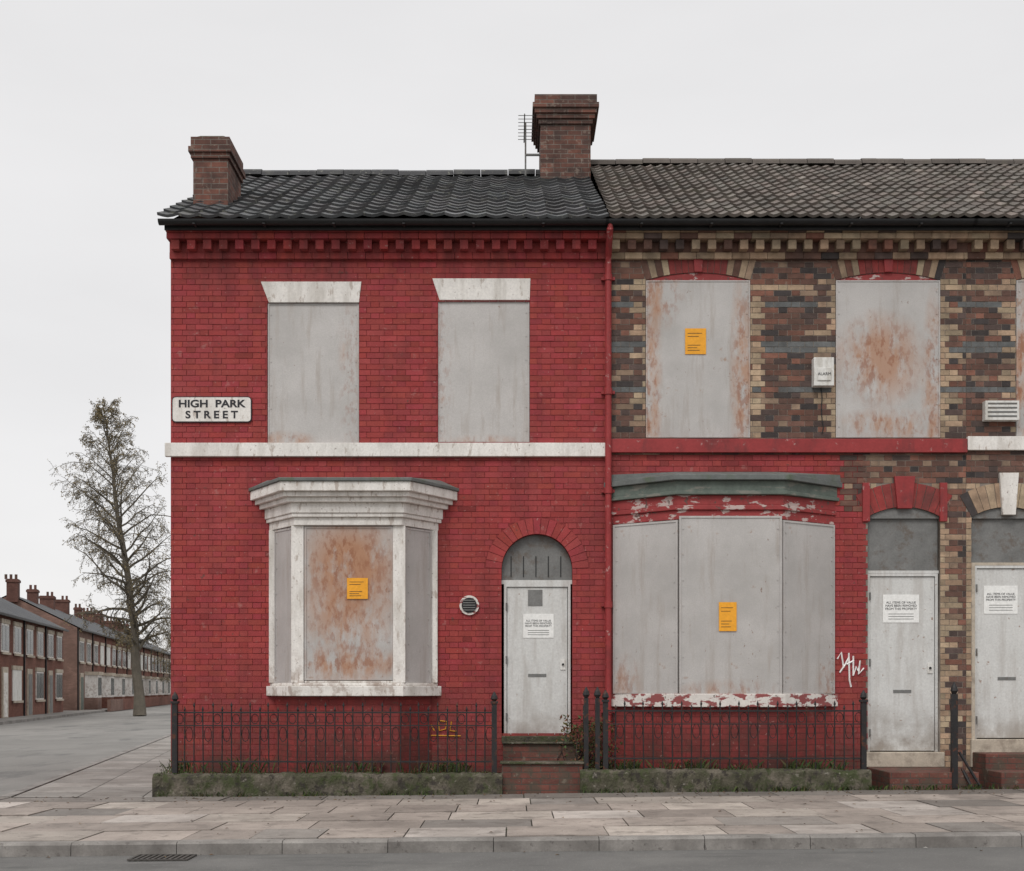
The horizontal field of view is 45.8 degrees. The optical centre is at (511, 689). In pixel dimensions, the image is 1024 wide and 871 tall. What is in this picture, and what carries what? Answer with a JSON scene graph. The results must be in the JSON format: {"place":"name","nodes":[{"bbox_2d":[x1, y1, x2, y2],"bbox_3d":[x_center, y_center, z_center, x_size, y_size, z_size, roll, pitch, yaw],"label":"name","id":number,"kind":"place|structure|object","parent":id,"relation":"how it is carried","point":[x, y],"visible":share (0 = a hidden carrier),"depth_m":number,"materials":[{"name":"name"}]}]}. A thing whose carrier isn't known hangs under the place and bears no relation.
{"place":"outdoors","nodes":[
{"label":"outdoors","id":0,"kind":"place"},
{"bbox_2d":[0,708,106,720],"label":"pavement","id":1,"kind":"structure","parent":0,"point":[39,715],"depth_m":60.03,"materials":[{"name":"grey concrete"}]},
{"bbox_2d":[0,606,29,717],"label":"terrace house","id":2,"kind":"structure","parent":1,"relation":"on","point":[11,665],"depth_m":54.58,"materials":[{"name":"brown brick"}]},
{"bbox_2d":[0,601,50,715],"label":"terrace house","id":3,"kind":"structure","parent":1,"relation":"on","point":[34,666],"depth_m":59.23,"materials":[{"name":"brown brick"}]},
{"bbox_2d":[0,597,68,713],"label":"terrace house","id":4,"kind":"structure","parent":1,"relation":"on","point":[54,660],"depth_m":64.21,"materials":[{"name":"brown brick"}]},
{"bbox_2d":[1,574,122,711],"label":"terrace house","id":5,"kind":"structure","parent":1,"relation":"on","point":[82,685],"depth_m":71.34,"materials":[{"name":"brown brick"}]},
{"bbox_2d":[25,585,133,709],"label":"terrace house","id":6,"kind":"structure","parent":1,"relation":"on","point":[98,651],"depth_m":79.43,"materials":[{"name":"brown brick"}]},
{"bbox_2d":[39,592,126,698],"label":"terrace house","id":7,"kind":"structure","parent":1,"relation":"on","point":[47,600],"depth_m":84.73,"materials":[{"name":"brown brick"}]},
{"bbox_2d":[55,596,151,706],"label":"terrace house","id":8,"kind":"structure","parent":1,"relation":"on","point":[62,604],"depth_m":89.40,"materials":[{"name":"brown brick"}]},
{"bbox_2d":[73,604,159,705],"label":"terrace house","id":9,"kind":"structure","parent":1,"relation":"on","point":[155,701],"depth_m":93.41,"materials":[{"name":"brown brick"}]},
{"bbox_2d":[83,608,165,704],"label":"terrace house","id":10,"kind":"structure","parent":1,"relation":"on","point":[147,685],"depth_m":100.96,"materials":[{"name":"brown brick"}]},
{"bbox_2d":[94,612,170,704],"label":"terrace house","id":11,"kind":"structure","parent":1,"relation":"on","point":[147,668],"depth_m":106.15,"materials":[{"name":"brown brick"}]},
{"bbox_2d":[104,618,164,696],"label":"terrace house","id":12,"kind":"structure","parent":1,"relation":"on","point":[154,672],"depth_m":111.50,"materials":[{"name":"brown brick"}]},
{"bbox_2d":[113,621,170,695],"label":"terrace house","id":13,"kind":"structure","parent":1,"relation":"on","point":[166,685],"depth_m":116.74,"materials":[{"name":"brown brick"}]},
{"bbox_2d":[123,621,170,695],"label":"terrace house","id":14,"kind":"structure","parent":1,"relation":"on","point":[166,657],"depth_m":121.37,"materials":[{"name":"brown brick"}]},
{"bbox_2d":[139,638,170,677],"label":"terrace house","id":15,"kind":"structure","parent":1,"relation":"on","point":[169,657],"depth_m":125.57,"materials":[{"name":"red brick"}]},
{"bbox_2d":[0,704,170,795],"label":"side street","id":16,"kind":"structure","parent":0,"point":[33,752],"depth_m":31.89,"materials":[{"name":"grey asphalt"}]},
{"bbox_2d":[0,710,170,797],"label":"side street kerb","id":17,"kind":"structure","parent":16,"relation":"on","point":[37,785],"depth_m":23.32,"materials":[{"name":"concrete"}]},
{"bbox_2d":[49,397,170,715],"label":"bare tree","id":18,"kind":"object","parent":16,"relation":"on","point":[134,643],"visible":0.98,"depth_m":60.37,"materials":[{"name":"brown plant"}]},
{"bbox_2d":[149,597,170,682],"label":"bare tree","id":19,"kind":"object","parent":16,"relation":"on","point":[167,646],"visible":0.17,"depth_m":99.62,"materials":[{"name":"brown plant"}]},
{"bbox_2d":[156,644,170,661],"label":"bare tree","id":20,"kind":"object","parent":16,"relation":"on","point":[163,651],"visible":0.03,"depth_m":92.77,"materials":[{"name":"brown plant"}]},
{"bbox_2d":[13,736,170,797],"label":"side pavement","id":21,"kind":"structure","parent":0,"point":[130,774],"depth_m":18.01,"materials":[{"name":"grey concrete"}]},
{"bbox_2d":[175,216,590,732],"bbox_3d":[-1.632,-3.515,20.010,5.757,9.690,7.980,0,0,0],"label":"side and back walls","id":22,"kind":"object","parent":21,"relation":"on","point":[503,634],"depth_m":24.00,"materials":[{"name":"red brick"}]},
{"bbox_2d":[157,169,608,217],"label":"tiled roof","id":23,"kind":"structure","parent":22,"relation":"on","point":[397,193],"depth_m":17.35,"materials":[{"name":"tile"}]},
{"bbox_2d":[188,136,245,217],"bbox_3d":[-4.170,-6.980,17.150,0.592,1.420,0.912,0,0,0],"label":"chimney stack","id":24,"kind":"object","parent":23,"relation":"on","point":[219,174],"visible":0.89,"depth_m":16.75,"materials":[{"name":"brick"}]},
{"bbox_2d":[518,113,539,175],"bbox_3d":[0.290,-8.745,19.700,0.380,0.950,1.000,0,0,0],"label":"television aerial","id":25,"kind":"object","parent":23,"relation":"on","point":[524,132],"visible":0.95,"depth_m":19.68,"materials":[{"name":"metal"}]},
{"bbox_2d":[531,94,598,217],"bbox_3d":[0.865,-8.645,20.050,1.066,1.950,1.256,0,0,0],"label":"chimney stack","id":26,"kind":"object","parent":23,"relation":"on","point":[563,130],"visible":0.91,"depth_m":19.55,"materials":[{"name":"brick"}]},
{"bbox_2d":[171,233,604,772],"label":"wall front","id":27,"kind":"structure","parent":21,"relation":"on","point":[266,441],"depth_m":16.01,"materials":[{"name":"red brick"}]},
{"bbox_2d":[268,303,358,442],"bbox_3d":[-2.628,-4.175,16.036,1.205,1.854,0.038,0,0,0],"label":"steel window screen","id":28,"kind":"object","parent":27,"relation":"attached to","point":[313,372],"visible":1,"depth_m":16.02,"materials":[{"name":"grey metal"}]},
{"bbox_2d":[459,595,478,614],"bbox_3d":[-0.564,-1.106,15.975,0.260,0.260,0.050,0,0,0],"label":"round wall vent","id":29,"kind":"object","parent":27,"relation":"attached to","point":[468,604],"visible":1,"depth_m":15.96,"materials":[{"name":"white paint"}]},
{"bbox_2d":[438,301,528,441],"bbox_3d":[-0.372,-4.202,16.036,1.205,1.864,0.038,0,0,0],"label":"steel window screen","id":30,"kind":"object","parent":27,"relation":"attached to","point":[483,371],"visible":1,"depth_m":16.02,"materials":[{"name":"grey metal"}]},
{"bbox_2d":[502,535,571,584],"bbox_3d":[0.330,-1.720,16.105,0.936,0.654,0.070,0,0,0],"label":"fanlight sheet","id":31,"kind":"object","parent":27,"relation":"attached to","point":[536,559],"visible":1,"depth_m":16.10,"materials":[{"name":"metal"}]},
{"bbox_2d":[504,584,570,734],"bbox_3d":[0.335,-0.388,16.098,0.883,2.011,0.084,0,0,0],"label":"steel security door","id":32,"kind":"structure","parent":27,"relation":"attached to","point":[535,685],"depth_m":16.09,"materials":[{"name":"paint"}]},
{"bbox_2d":[528,590,541,605],"bbox_3d":[0.309,-1.212,16.085,0.192,0.213,0.005,0,0,0],"label":"metal plate","id":33,"kind":"object","parent":32,"relation":"attached to","point":[534,597],"depth_m":16.08,"materials":[{"name":"metal"}]},
{"bbox_2d":[523,614,553,637],"bbox_3d":[0.351,-0.840,16.086,0.404,0.319,0.004,0,0,0],"label":"paper notice","id":34,"kind":"object","parent":32,"relation":"attached to","point":[540,617],"visible":1,"depth_m":16.08,"materials":[{"name":"white paper"}]},
{"bbox_2d":[525,620,551,626],"bbox_3d":[0.352,-0.874,16.082,0.354,0.096,0.002,0,0,0],"label":"lettering","id":35,"kind":"object","parent":32,"relation":"attached to","point":[538,623],"visible":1,"depth_m":16.08,"materials":[{"name":"black paint"}]},
{"bbox_2d":[528,630,548,632],"bbox_3d":[0.351,-0.751,16.083,0.283,0.064,0.001,0,0,0],"label":"notice small print","id":36,"kind":"object","parent":32,"relation":"attached to","point":[538,630],"visible":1,"depth_m":16.08,"materials":[{"name":"black"}]},
{"bbox_2d":[601,223,614,762],"bbox_3d":[1.266,-2.425,15.794,0.180,7.210,0.392,0,0,0],"label":"drainpipe","id":37,"kind":"object","parent":27,"relation":"attached to","point":[608,393],"visible":0.89,"depth_m":15.88,"materials":[{"name":"red metal"}]},
{"bbox_2d":[583,687,600,769],"bbox_3d":[0.990,0.600,15.373,0.230,1.260,0.795,0,0,0],"label":"gate post","id":38,"kind":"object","parent":21,"relation":"on","point":[597,694],"depth_m":14.99,"materials":[{"name":"black metal"}]},
{"bbox_2d":[612,454,862,768],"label":"wall front","id":39,"kind":"structure","parent":21,"relation":"on","point":[835,568],"depth_m":16.01,"materials":[{"name":"red brick"}]},
{"bbox_2d":[604,472,841,769],"bbox_3d":[2.790,-0.810,15.685,3.152,4.040,0.630,0,0,0],"label":"bay window frame","id":40,"kind":"object","parent":39,"relation":"attached to","point":[669,496],"visible":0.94,"depth_m":15.53,"materials":[{"name":"red brick"}]},
{"bbox_2d":[613,520,678,693],"bbox_3d":[1.732,-1.050,15.719,0.920,2.220,0.042,0,0,31],"label":"steel bay screen","id":41,"kind":"object","parent":40,"relation":"attached to","point":[645,607],"visible":1,"depth_m":15.70,"materials":[{"name":"grey metal"}]},
{"bbox_2d":[679,516,781,693],"bbox_3d":[2.790,-1.065,15.469,1.310,2.290,0.042,0,0,0],"label":"steel bay screen","id":42,"kind":"object","parent":40,"relation":"attached to","point":[738,559],"visible":1,"depth_m":15.46,"materials":[{"name":"grey metal"}]},
{"bbox_2d":[719,602,736,630],"bbox_3d":[2.752,-0.924,15.443,0.226,0.370,0.005,0,0,0],"label":"orange sticker","id":43,"kind":"object","parent":42,"relation":"attached to","point":[727,616],"visible":1,"depth_m":15.44,"materials":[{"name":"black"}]},
{"bbox_2d":[782,520,834,693],"bbox_3d":[3.848,-1.050,15.719,0.920,2.220,0.042,0,0,-31],"label":"steel bay screen","id":44,"kind":"object","parent":40,"relation":"attached to","point":[808,607],"visible":1,"depth_m":15.71,"materials":[{"name":"grey metal"}]},
{"bbox_2d":[612,242,965,453],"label":"wall front","id":45,"kind":"structure","parent":39,"relation":"on","point":[770,341],"depth_m":16.01,"materials":[{"name":"brown brick"}]},
{"bbox_2d":[646,280,749,437],"bbox_3d":[2.457,-4.361,16.011,1.375,2.077,0.038,0,0,0],"label":"steel window screen","id":46,"kind":"object","parent":45,"relation":"attached to","point":[707,395],"visible":1,"depth_m":16.00,"materials":[{"name":"grey metal"}]},
{"bbox_2d":[685,328,705,353],"bbox_3d":[2.424,-4.593,15.989,0.276,0.340,0.005,0,0,0],"label":"orange sticker","id":47,"kind":"object","parent":46,"relation":"attached to","point":[695,340],"visible":1,"depth_m":15.99,"materials":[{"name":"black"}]},
{"bbox_2d":[612,259,966,521],"bbox_3d":[3.632,-4.023,16.005,4.733,3.621,0.130,0,0,0],"label":"string course and keystones","id":48,"kind":"object","parent":45,"relation":"attached to","point":[904,493],"visible":0.98,"depth_m":15.94,"materials":[{"name":"red paint"}]},
{"bbox_2d":[836,280,939,437],"bbox_3d":[4.968,-4.361,16.011,1.375,2.077,0.038,0,0,0],"label":"steel window screen","id":49,"kind":"object","parent":45,"relation":"attached to","point":[887,358],"visible":1,"depth_m":16.00,"materials":[{"name":"grey metal"}]},
{"bbox_2d":[590,178,960,217],"bbox_3d":[3.628,-3.605,20.010,4.745,9.870,7.980,0,0,0],"label":"side and back walls","id":50,"kind":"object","parent":21,"relation":"on","point":[951,216],"depth_m":17.52,"materials":[{"name":"red brick"}]},
{"bbox_2d":[590,158,977,217],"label":"tiled roof","id":51,"kind":"structure","parent":50,"relation":"attached to","point":[741,188],"depth_m":17.56,"materials":[{"name":"grey tile"}]},
{"bbox_2d":[867,751,978,789],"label":"doorsteps","id":52,"kind":"object","parent":21,"relation":"on","point":[901,769],"visible":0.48,"depth_m":15.51,"materials":[{"name":"red stone"}]},
{"bbox_2d":[966,260,1023,761],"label":"wall front","id":53,"kind":"structure","parent":21,"relation":"on","point":[981,484],"depth_m":16.01,"materials":[{"name":"brown brick"}]},
{"bbox_2d":[960,231,1023,770],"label":"polychrome brickwork","id":54,"kind":"object","parent":53,"relation":"attached to","point":[993,248],"visible":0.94,"depth_m":16.00,"materials":[{"name":"brick"}]},
{"bbox_2d":[973,218,1023,230],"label":"gutter","id":55,"kind":"object","parent":54,"relation":"on","point":[1000,224],"visible":0.93,"depth_m":15.63,"materials":[{"name":"black plastic"}]},
{"bbox_2d":[966,278,1023,738],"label":"string course and keystones","id":56,"kind":"object","parent":53,"relation":"attached to","point":[1008,487],"visible":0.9,"depth_m":15.95,"materials":[{"name":"white paint"}]},
{"bbox_2d":[972,519,1023,565],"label":"fanlight sheet","id":57,"kind":"object","parent":53,"relation":"attached to","point":[997,542],"visible":1,"depth_m":16.07,"materials":[{"name":"metal"}]},
{"bbox_2d":[975,566,1023,738],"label":"steel security door","id":58,"kind":"structure","parent":53,"relation":"attached to","point":[999,675],"depth_m":16.08,"materials":[{"name":"paint"}]},
{"bbox_2d":[986,593,1014,600],"bbox_3d":[6.491,-1.225,16.073,0.392,0.106,0.002,0,0,0],"label":"lettering","id":59,"kind":"object","parent":58,"relation":"attached to","point":[1000,597],"visible":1,"depth_m":16.07,"materials":[{"name":"black paint"}]},
{"bbox_2d":[984,586,1017,613],"bbox_3d":[6.489,-1.186,16.076,0.447,0.372,0.004,0,0,0],"label":"paper notice","id":60,"kind":"object","parent":58,"relation":"attached to","point":[1005,590],"visible":1,"depth_m":16.07,"materials":[{"name":"white paper"}]},
{"bbox_2d":[982,401,1018,421],"bbox_3d":[6.436,-3.659,15.940,0.447,0.255,0.115,0,0,0],"label":"boiler vent","id":61,"kind":"object","parent":53,"relation":"attached to","point":[1000,411],"visible":1,"depth_m":15.89,"materials":[{"name":"plastic"}]},
{"bbox_2d":[1016,280,1023,435],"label":"steel window screen","id":62,"kind":"object","parent":53,"relation":"attached to","point":[1020,348],"visible":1,"depth_m":16.00,"materials":[{"name":"grey metal"}]},
{"bbox_2d":[970,739,1023,788],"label":"doorsteps","id":63,"kind":"object","parent":21,"relation":"on","point":[997,762],"visible":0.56,"depth_m":15.50,"materials":[{"name":"red brick"}]},
{"bbox_2d":[0,789,1023,840],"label":"pavement","id":64,"kind":"structure","parent":0,"point":[387,816],"depth_m":12.35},
{"bbox_2d":[152,771,501,796],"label":"concrete fence plinth","id":65,"kind":"structure","parent":64,"relation":"on","point":[335,783],"depth_m":14.88,"materials":[{"name":"grey concrete"}]},
{"bbox_2d":[170,692,497,772],"bbox_3d":[-2.200,0.535,15.020,4.050,1.010,0.090,0,0,0],"label":"iron fence","id":66,"kind":"object","parent":65,"relation":"on","point":[175,712],"visible":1,"depth_m":15.01,"materials":[{"name":"black metal"}]},
{"bbox_2d":[500,736,583,794],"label":"doorsteps","id":67,"kind":"object","parent":64,"relation":"on","point":[531,764],"visible":0.84,"depth_m":14.98,"materials":[{"name":"red brick"},{"name":"mossy concrete"}]},
{"bbox_2d":[155,756,1018,796],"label":"garden weeds","id":68,"kind":"object","parent":64,"relation":"on","point":[452,766],"visible":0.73,"depth_m":15.24,"materials":[{"name":"green plant"}]},
{"bbox_2d":[580,768,871,792],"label":"concrete fence plinth","id":69,"kind":"structure","parent":64,"relation":"on","point":[668,780],"depth_m":14.88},
{"bbox_2d":[602,690,867,769],"bbox_3d":[2.760,0.505,15.020,3.290,0.990,0.090,0,0,0],"label":"iron fence","id":70,"kind":"object","parent":69,"relation":"on","point":[862,711],"visible":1,"depth_m":15.01,"materials":[{"name":"black metal"}]},
{"bbox_2d":[949,682,982,789],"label":"iron gate","id":71,"kind":"structure","parent":64,"relation":"on","point":[953,704],"depth_m":14.98,"materials":[{"name":"black metal"}]},
{"bbox_2d":[0,847,1023,870],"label":"road","id":72,"kind":"structure","parent":0,"point":[946,859],"depth_m":9.84,"materials":[{"name":"grey asphalt"}]},
{"bbox_2d":[127,854,196,860],"bbox_3d":[-2.950,1.421,10.220,0.500,0.012,0.320,0,0,0],"label":"drain grate","id":73,"kind":"object","parent":72,"relation":"on","point":[162,857],"visible":1,"depth_m":10.18,"materials":[{"name":"metal"}]},
{"bbox_2d":[0,0,1023,652],"label":"sky","id":74,"kind":"structure","parent":0,"point":[103,102],"materials":[{"name":"white"}]},
{"bbox_2d":[863,454,965,766],"bbox_3d":[5.320,-0.888,16.133,1.361,4.435,0.254,0,0,0],"label":"brick wall","id":75,"kind":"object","parent":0,"point":[938,566],"depth_m":16.01,"materials":[{"name":"brown brick"}]},
{"bbox_2d":[868,574,937,751],"bbox_3d":[5.181,-0.351,16.088,0.936,2.362,0.084,0,0,0],"label":"steel security door","id":76,"kind":"structure","parent":75,"relation":"attached to","point":[902,686],"depth_m":16.08,"materials":[{"name":"paint"}]},
{"bbox_2d":[883,595,918,622],"bbox_3d":[5.165,-1.069,16.076,0.479,0.372,0.004,0,0,0],"label":"paper notice","id":77,"kind":"object","parent":76,"relation":"attached to","point":[903,611],"visible":1,"depth_m":16.07,"materials":[{"name":"white paper"}]},
{"bbox_2d":[885,601,916,609],"bbox_3d":[5.167,-1.108,16.073,0.419,0.114,0.002,0,0,0],"label":"lettering","id":78,"kind":"object","parent":76,"relation":"attached to","point":[899,605],"visible":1,"depth_m":16.07,"materials":[{"name":"black paint"}]},
{"bbox_2d":[868,519,938,573],"bbox_3d":[5.181,-1.900,16.090,0.958,0.732,0.060,0,0,0],"label":"fanlight sheet","id":79,"kind":"object","parent":75,"relation":"attached to","point":[902,546],"visible":1,"depth_m":16.07,"materials":[{"name":"metal"}]},
{"bbox_2d":[977,738,1023,738],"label":"side and back walls","id":80,"kind":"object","parent":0,"point":[1000,738],"depth_m":24.00,"materials":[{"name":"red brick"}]},
{"bbox_2d":[860,158,1023,217],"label":"tiled roof","id":81,"kind":"structure","parent":80,"relation":"on","point":[988,188],"depth_m":18.42,"materials":[{"name":"grey tile"}]},
{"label":"garden soil","id":82,"kind":"structure","parent":0,"visible":0},
{"bbox_2d":[248,477,458,773],"bbox_3d":[-2.090,-0.772,15.582,2.784,3.965,0.835,0,0,0],"label":"bay window frame","id":83,"kind":"object","parent":82,"relation":"on","point":[298,504],"visible":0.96,"depth_m":15.53,"materials":[{"name":"white brick"}]},
{"bbox_2d":[274,527,290,682],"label":"steel bay screen","id":84,"kind":"object","parent":83,"relation":"attached to","point":[282,605],"visible":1,"depth_m":15.75,"materials":[{"name":"grey metal"}]},
{"bbox_2d":[304,526,392,679],"bbox_3d":[-2.090,-1.097,15.499,1.130,1.965,0.042,0,0,0],"label":"steel bay screen","id":85,"kind":"object","parent":83,"relation":"attached to","point":[345,638],"visible":1,"depth_m":15.49,"materials":[{"name":"grey metal"}]},
{"bbox_2d":[347,578,367,598],"bbox_3d":[-1.976,-1.286,15.473,0.268,0.268,0.005,0,0,0],"label":"orange sticker","id":86,"kind":"object","parent":85,"relation":"attached to","point":[357,588],"visible":1,"depth_m":15.47,"materials":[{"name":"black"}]},
{"bbox_2d":[406,527,430,682],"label":"steel bay screen","id":87,"kind":"object","parent":83,"relation":"attached to","point":[418,605],"visible":1,"depth_m":15.73,"materials":[{"name":"grey metal"}]},
{"bbox_2d":[166,231,606,771],"bbox_3d":[-1.632,-2.415,15.892,5.757,7.250,0.257,0,0,0],"label":"painted brickwork","id":88,"kind":"object","parent":82,"relation":"on","point":[352,248],"visible":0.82,"depth_m":16.00,"materials":[{"name":"red brick"}]},
{"bbox_2d":[172,396,251,422],"bbox_3d":[-3.963,-3.691,15.985,1.053,0.340,0.025,0,0,0],"label":"street name sign","id":89,"kind":"object","parent":88,"relation":"attached to","point":[211,409],"visible":1,"depth_m":15.97,"materials":[{"name":"white metal"}]},
{"bbox_2d":[158,218,608,232],"bbox_3d":[-1.657,-6.020,15.795,5.807,0.120,0.450,0,0,0],"label":"gutter","id":90,"kind":"object","parent":88,"relation":"on","point":[384,224],"visible":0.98,"depth_m":15.63,"materials":[{"name":"black plastic"}]},
{"bbox_2d":[165,278,604,456],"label":"lintels and string course","id":91,"kind":"object","parent":88,"relation":"attached to","point":[471,289],"visible":1,"depth_m":15.93,"materials":[{"name":"white paint"}]},
{"bbox_2d":[431,720,460,736],"bbox_3d":[-0.979,0.520,15.994,0.600,0.218,0.018,0,0,0],"label":"yellow graffiti","id":92,"kind":"object","parent":88,"relation":"attached to","point":[445,729],"visible":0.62,"depth_m":15.99,"materials":[{"name":"yellow paint"}]},
{"bbox_2d":[555,714,622,768],"bbox_3d":[0.967,0.702,15.506,0.901,0.853,0.695,0,0,0],"label":"buddleia shrub","id":93,"kind":"object","parent":82,"relation":"on","point":[580,746],"visible":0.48,"depth_m":15.39,"materials":[{"name":"green plant"}]},
{"bbox_2d":[611,231,972,769],"bbox_3d":[3.628,-2.415,15.892,4.745,7.249,0.257,0,0,0],"label":"polychrome brickwork","id":94,"kind":"object","parent":82,"relation":"on","point":[764,250],"visible":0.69,"depth_m":16.00,"materials":[{"name":"brown brick"}]},
{"bbox_2d":[605,218,977,230],"bbox_3d":[3.603,-6.020,15.795,4.795,0.120,0.450,0,0,0],"label":"gutter","id":95,"kind":"object","parent":94,"relation":"on","point":[792,224],"visible":0.96,"depth_m":15.63,"materials":[{"name":"black plastic"}]},
{"bbox_2d":[820,388,823,432],"bbox_3d":[4.094,-3.681,15.982,0.048,0.608,0.015,0,0,0],"label":"alarm cable","id":96,"kind":"object","parent":94,"relation":"attached to","point":[821,410],"visible":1,"depth_m":15.98,"materials":[{"name":"black plastic"}]},
{"bbox_2d":[812,357,833,387],"bbox_3d":[4.090,-4.165,15.926,0.266,0.372,0.142,0,0,0],"label":"alarm box","id":97,"kind":"object","parent":94,"relation":"attached to","point":[821,365],"visible":1,"depth_m":15.87,"materials":[{"name":"white plastic"}]},
{"bbox_2d":[837,652,863,686],"bbox_3d":[4.473,-0.260,15.993,0.368,0.469,0.022,0,0,0],"label":"graffiti","id":98,"kind":"object","parent":94,"relation":"attached to","point":[848,664],"visible":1,"depth_m":15.99,"materials":[{"name":"paint"}]},
{"label":"ground","id":99,"kind":"structure","parent":0,"visible":0},
{"bbox_2d":[0,831,1023,856],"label":"kerb","id":100,"kind":"structure","parent":99,"relation":"on","point":[525,844],"depth_m":10.43,"materials":[{"name":"concrete"}]}
]}

